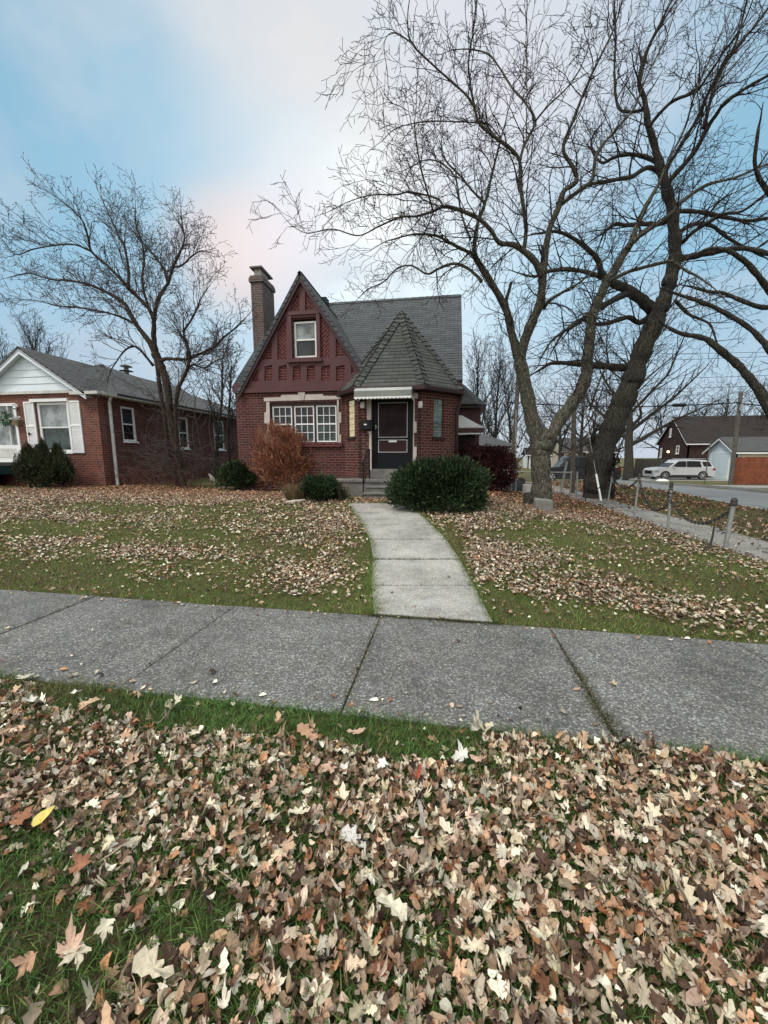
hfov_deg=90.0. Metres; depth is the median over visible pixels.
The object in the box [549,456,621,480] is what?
parked pickup
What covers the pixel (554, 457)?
tan house
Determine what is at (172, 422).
magnolia tree
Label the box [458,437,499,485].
leafless shrub
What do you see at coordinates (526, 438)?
distant tree
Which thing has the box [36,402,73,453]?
window
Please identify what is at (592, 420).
distant tree
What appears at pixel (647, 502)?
chain
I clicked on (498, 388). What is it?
slender tree
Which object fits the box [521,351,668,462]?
distant tree
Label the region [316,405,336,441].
window
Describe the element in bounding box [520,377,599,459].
distant tree
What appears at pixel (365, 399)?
brick house
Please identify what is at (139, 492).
fallen leaves
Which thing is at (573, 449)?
utility pole
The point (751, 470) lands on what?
wooden fence
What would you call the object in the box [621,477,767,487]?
driveway
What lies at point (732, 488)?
kerb
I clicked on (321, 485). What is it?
round bush
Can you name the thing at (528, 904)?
fallen leaves
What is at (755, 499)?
road
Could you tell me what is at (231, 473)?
yew bush
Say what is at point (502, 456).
barberry hedge
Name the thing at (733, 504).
chain post
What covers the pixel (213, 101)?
sky
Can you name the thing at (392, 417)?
door
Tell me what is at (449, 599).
front path
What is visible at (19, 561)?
lawn grass
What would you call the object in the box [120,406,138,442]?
window
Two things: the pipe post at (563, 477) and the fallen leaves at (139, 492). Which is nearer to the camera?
the fallen leaves at (139, 492)
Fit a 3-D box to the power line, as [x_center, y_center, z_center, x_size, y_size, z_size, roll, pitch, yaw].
[14.338,-6.690,23.608,13.257,0.505,0.063,1,8,9]
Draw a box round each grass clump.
[275,483,306,500]
[333,482,355,500]
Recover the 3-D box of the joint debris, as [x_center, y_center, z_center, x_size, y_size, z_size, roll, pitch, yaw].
[0.302,0.435,6.510,1.454,0.358,4.189,-1,8,-8]
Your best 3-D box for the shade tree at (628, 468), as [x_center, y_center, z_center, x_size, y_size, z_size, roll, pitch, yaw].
[21.759,-10.741,33.068,10.557,16.156,14.522,-4,9,-27]
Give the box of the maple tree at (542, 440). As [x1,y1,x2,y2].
[246,0,767,507]
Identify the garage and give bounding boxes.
[479,434,519,476]
[702,437,767,479]
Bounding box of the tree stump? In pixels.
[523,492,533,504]
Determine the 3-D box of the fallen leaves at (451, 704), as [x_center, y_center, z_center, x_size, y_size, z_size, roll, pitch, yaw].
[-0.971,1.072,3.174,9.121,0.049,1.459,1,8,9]
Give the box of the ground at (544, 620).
[0,458,767,1023]
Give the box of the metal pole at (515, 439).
[515,409,516,490]
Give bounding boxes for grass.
[0,483,767,642]
[345,502,504,622]
[527,481,767,541]
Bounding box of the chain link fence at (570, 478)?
[510,471,571,498]
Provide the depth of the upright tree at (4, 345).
28.30 m
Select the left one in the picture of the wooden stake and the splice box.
the splice box
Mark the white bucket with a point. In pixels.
(528, 488)
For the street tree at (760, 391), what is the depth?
9.74 m
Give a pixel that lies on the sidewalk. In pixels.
(680, 691)
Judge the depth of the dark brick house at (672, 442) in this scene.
42.75 m
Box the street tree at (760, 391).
[642,99,767,422]
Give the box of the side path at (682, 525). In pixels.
[516,479,767,563]
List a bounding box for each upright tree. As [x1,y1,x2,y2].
[0,293,73,357]
[0,326,13,360]
[2,311,46,350]
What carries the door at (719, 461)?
in the garage at (720, 452)
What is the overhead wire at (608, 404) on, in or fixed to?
attached to the utility pole at (573, 449)
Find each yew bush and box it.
[211,458,263,489]
[383,450,495,513]
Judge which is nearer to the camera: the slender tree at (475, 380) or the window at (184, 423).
the window at (184, 423)
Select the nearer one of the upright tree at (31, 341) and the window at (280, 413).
the window at (280, 413)
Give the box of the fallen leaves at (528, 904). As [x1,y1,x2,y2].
[0,508,767,1023]
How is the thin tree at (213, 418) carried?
on the ground at (544, 620)
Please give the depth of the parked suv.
31.46 m
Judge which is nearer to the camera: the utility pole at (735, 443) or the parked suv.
the utility pole at (735, 443)
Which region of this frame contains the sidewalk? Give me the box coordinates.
[0,589,767,761]
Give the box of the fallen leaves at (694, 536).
[524,482,767,561]
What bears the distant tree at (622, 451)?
on the ground at (544, 620)
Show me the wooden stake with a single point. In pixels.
(707, 463)
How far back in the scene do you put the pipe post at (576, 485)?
13.53 m
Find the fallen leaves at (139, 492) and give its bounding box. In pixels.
[0,484,546,616]
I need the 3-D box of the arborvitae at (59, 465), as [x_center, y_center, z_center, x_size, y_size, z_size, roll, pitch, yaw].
[-11.160,-1.648,13.132,1.336,1.715,1.093,-2,9,-17]
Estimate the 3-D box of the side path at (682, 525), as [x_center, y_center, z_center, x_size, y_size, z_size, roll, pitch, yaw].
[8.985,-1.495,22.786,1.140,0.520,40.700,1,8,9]
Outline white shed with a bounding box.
[522,448,551,468]
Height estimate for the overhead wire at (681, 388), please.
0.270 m
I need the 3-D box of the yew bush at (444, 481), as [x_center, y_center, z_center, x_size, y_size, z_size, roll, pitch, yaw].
[1.251,-0.735,8.894,2.640,1.406,2.290,1,8,9]
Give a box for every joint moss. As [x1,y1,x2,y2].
[1,596,767,740]
[366,612,502,625]
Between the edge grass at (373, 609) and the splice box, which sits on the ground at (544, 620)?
the edge grass at (373, 609)
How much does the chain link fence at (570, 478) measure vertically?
1.091 m
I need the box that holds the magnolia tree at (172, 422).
[0,152,264,487]
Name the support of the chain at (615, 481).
hanging from the chain post at (636, 498)
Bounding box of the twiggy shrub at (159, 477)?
[91,450,215,486]
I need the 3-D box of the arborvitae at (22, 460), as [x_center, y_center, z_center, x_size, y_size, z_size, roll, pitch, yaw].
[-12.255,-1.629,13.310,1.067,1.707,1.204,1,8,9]
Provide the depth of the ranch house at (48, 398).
13.95 m
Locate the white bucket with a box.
[522,484,531,493]
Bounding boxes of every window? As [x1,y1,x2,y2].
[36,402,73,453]
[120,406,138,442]
[178,417,189,449]
[213,420,225,450]
[272,406,292,441]
[294,321,316,357]
[294,406,314,441]
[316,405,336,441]
[346,400,355,438]
[432,399,445,439]
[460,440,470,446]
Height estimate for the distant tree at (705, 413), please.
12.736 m
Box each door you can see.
[0,403,21,461]
[375,401,409,465]
[709,454,728,479]
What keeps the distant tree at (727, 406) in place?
on the ground at (544, 620)
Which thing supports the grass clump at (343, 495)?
on the ground at (544, 620)
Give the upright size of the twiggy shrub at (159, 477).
1.519 m
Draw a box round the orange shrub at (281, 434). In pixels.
[244,419,321,490]
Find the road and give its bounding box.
[519,464,767,508]
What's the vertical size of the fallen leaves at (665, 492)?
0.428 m
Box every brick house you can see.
[232,265,486,498]
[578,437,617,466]
[655,415,767,458]
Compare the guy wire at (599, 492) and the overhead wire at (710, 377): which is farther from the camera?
the overhead wire at (710, 377)
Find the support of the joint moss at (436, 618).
on the sidewalk
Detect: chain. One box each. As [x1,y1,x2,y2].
[612,475,637,488]
[638,478,667,511]
[669,499,729,524]
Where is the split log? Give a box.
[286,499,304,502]
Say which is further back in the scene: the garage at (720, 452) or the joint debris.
the garage at (720, 452)
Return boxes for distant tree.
[156,353,231,401]
[518,401,570,452]
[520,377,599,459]
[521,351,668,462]
[562,374,660,450]
[577,387,648,453]
[623,380,714,449]
[640,380,735,439]
[653,369,767,418]
[709,377,767,434]
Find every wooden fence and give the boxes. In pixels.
[634,459,706,476]
[733,457,767,484]
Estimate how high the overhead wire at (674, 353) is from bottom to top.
0.792 m
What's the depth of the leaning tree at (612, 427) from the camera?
12.00 m
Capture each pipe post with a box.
[559,461,567,492]
[576,472,577,499]
[585,475,586,501]
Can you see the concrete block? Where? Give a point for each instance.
(542, 504)
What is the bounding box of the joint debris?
[361,512,469,585]
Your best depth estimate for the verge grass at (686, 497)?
11.26 m
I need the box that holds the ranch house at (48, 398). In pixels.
[0,346,238,486]
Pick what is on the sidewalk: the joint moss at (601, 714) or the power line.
the joint moss at (601, 714)
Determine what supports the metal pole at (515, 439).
on the ground at (544, 620)
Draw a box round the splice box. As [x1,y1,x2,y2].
[671,403,686,406]
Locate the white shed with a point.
(526, 462)
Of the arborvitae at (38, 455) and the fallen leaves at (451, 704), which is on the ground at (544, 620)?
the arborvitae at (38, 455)
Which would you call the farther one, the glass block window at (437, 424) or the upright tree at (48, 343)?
the upright tree at (48, 343)
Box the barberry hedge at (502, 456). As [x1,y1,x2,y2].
[458,442,522,490]
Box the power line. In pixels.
[506,401,737,406]
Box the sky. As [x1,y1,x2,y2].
[0,0,767,457]
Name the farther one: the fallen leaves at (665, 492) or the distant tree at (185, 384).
the distant tree at (185, 384)
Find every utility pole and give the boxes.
[511,375,518,473]
[570,410,575,492]
[728,391,742,484]
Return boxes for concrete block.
[533,498,552,510]
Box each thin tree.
[189,317,248,477]
[204,330,243,461]
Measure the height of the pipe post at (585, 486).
1.042 m
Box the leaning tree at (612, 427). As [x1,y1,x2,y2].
[492,0,767,498]
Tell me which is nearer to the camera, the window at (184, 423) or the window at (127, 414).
the window at (127, 414)
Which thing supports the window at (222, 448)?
in the ranch house at (48, 398)
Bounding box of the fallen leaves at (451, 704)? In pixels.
[0,589,767,743]
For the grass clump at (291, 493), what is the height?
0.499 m
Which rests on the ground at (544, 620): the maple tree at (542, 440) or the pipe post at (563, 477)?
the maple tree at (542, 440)
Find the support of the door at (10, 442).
in the ranch house at (48, 398)
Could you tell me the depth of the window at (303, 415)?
12.38 m
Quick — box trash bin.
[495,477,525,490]
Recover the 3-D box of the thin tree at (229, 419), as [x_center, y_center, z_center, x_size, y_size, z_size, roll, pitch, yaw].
[-7.024,-4.422,16.937,2.666,6.508,2.263,1,8,9]
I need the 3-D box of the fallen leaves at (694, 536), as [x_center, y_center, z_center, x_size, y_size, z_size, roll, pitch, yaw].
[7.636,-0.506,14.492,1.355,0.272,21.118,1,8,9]
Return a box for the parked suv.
[643,458,715,479]
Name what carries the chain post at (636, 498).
on the ground at (544, 620)
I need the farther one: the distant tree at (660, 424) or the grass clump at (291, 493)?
the distant tree at (660, 424)
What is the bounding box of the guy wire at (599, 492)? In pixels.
[575,359,601,500]
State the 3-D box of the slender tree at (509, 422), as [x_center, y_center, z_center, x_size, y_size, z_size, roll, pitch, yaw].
[12.227,-8.895,35.948,6.180,11.618,5.889,5,10,33]
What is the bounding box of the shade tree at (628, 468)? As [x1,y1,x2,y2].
[553,280,744,479]
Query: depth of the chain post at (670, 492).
7.74 m
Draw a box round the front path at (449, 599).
[350,503,491,622]
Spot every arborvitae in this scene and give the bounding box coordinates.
[11,442,56,487]
[20,436,60,486]
[34,438,76,488]
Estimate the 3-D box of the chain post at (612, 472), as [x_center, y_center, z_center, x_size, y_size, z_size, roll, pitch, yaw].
[6.732,-0.616,11.533,0.180,1.212,0.180,-6,10,-35]
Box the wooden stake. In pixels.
[704,442,710,484]
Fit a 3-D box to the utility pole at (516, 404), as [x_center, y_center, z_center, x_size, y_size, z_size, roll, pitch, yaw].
[6.739,-4.582,19.729,0.314,6.809,0.240,1,8,9]
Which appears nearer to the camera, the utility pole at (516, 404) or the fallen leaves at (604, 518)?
the fallen leaves at (604, 518)
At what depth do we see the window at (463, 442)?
15.42 m
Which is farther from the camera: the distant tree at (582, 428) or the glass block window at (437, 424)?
the distant tree at (582, 428)
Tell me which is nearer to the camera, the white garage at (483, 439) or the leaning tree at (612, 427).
the leaning tree at (612, 427)
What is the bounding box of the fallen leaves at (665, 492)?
[526,480,767,538]
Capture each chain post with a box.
[604,471,613,507]
[631,473,640,520]
[666,481,672,532]
[705,497,737,550]
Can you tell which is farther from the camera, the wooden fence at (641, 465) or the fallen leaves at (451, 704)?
the wooden fence at (641, 465)
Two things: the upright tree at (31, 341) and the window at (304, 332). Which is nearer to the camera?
the window at (304, 332)
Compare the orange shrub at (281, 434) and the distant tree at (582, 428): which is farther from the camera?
the distant tree at (582, 428)
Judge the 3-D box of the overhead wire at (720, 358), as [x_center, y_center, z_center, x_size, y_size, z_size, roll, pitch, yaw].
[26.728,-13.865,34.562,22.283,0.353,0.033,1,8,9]
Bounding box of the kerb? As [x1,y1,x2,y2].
[517,464,767,511]
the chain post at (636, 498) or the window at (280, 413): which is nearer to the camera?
the chain post at (636, 498)
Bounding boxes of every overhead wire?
[561,352,755,353]
[571,385,767,389]
[576,381,665,412]
[649,356,767,360]
[653,375,767,378]
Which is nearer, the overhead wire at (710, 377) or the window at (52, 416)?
the window at (52, 416)
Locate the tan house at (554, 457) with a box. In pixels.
[551,438,587,466]
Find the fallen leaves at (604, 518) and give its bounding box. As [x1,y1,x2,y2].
[454,484,767,637]
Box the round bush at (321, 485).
[298,470,346,502]
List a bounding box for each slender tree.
[462,322,513,437]
[480,330,533,442]
[486,356,551,461]
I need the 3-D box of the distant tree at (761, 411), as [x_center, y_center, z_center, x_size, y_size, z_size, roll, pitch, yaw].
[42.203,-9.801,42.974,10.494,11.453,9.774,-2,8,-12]
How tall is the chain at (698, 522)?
0.416 m

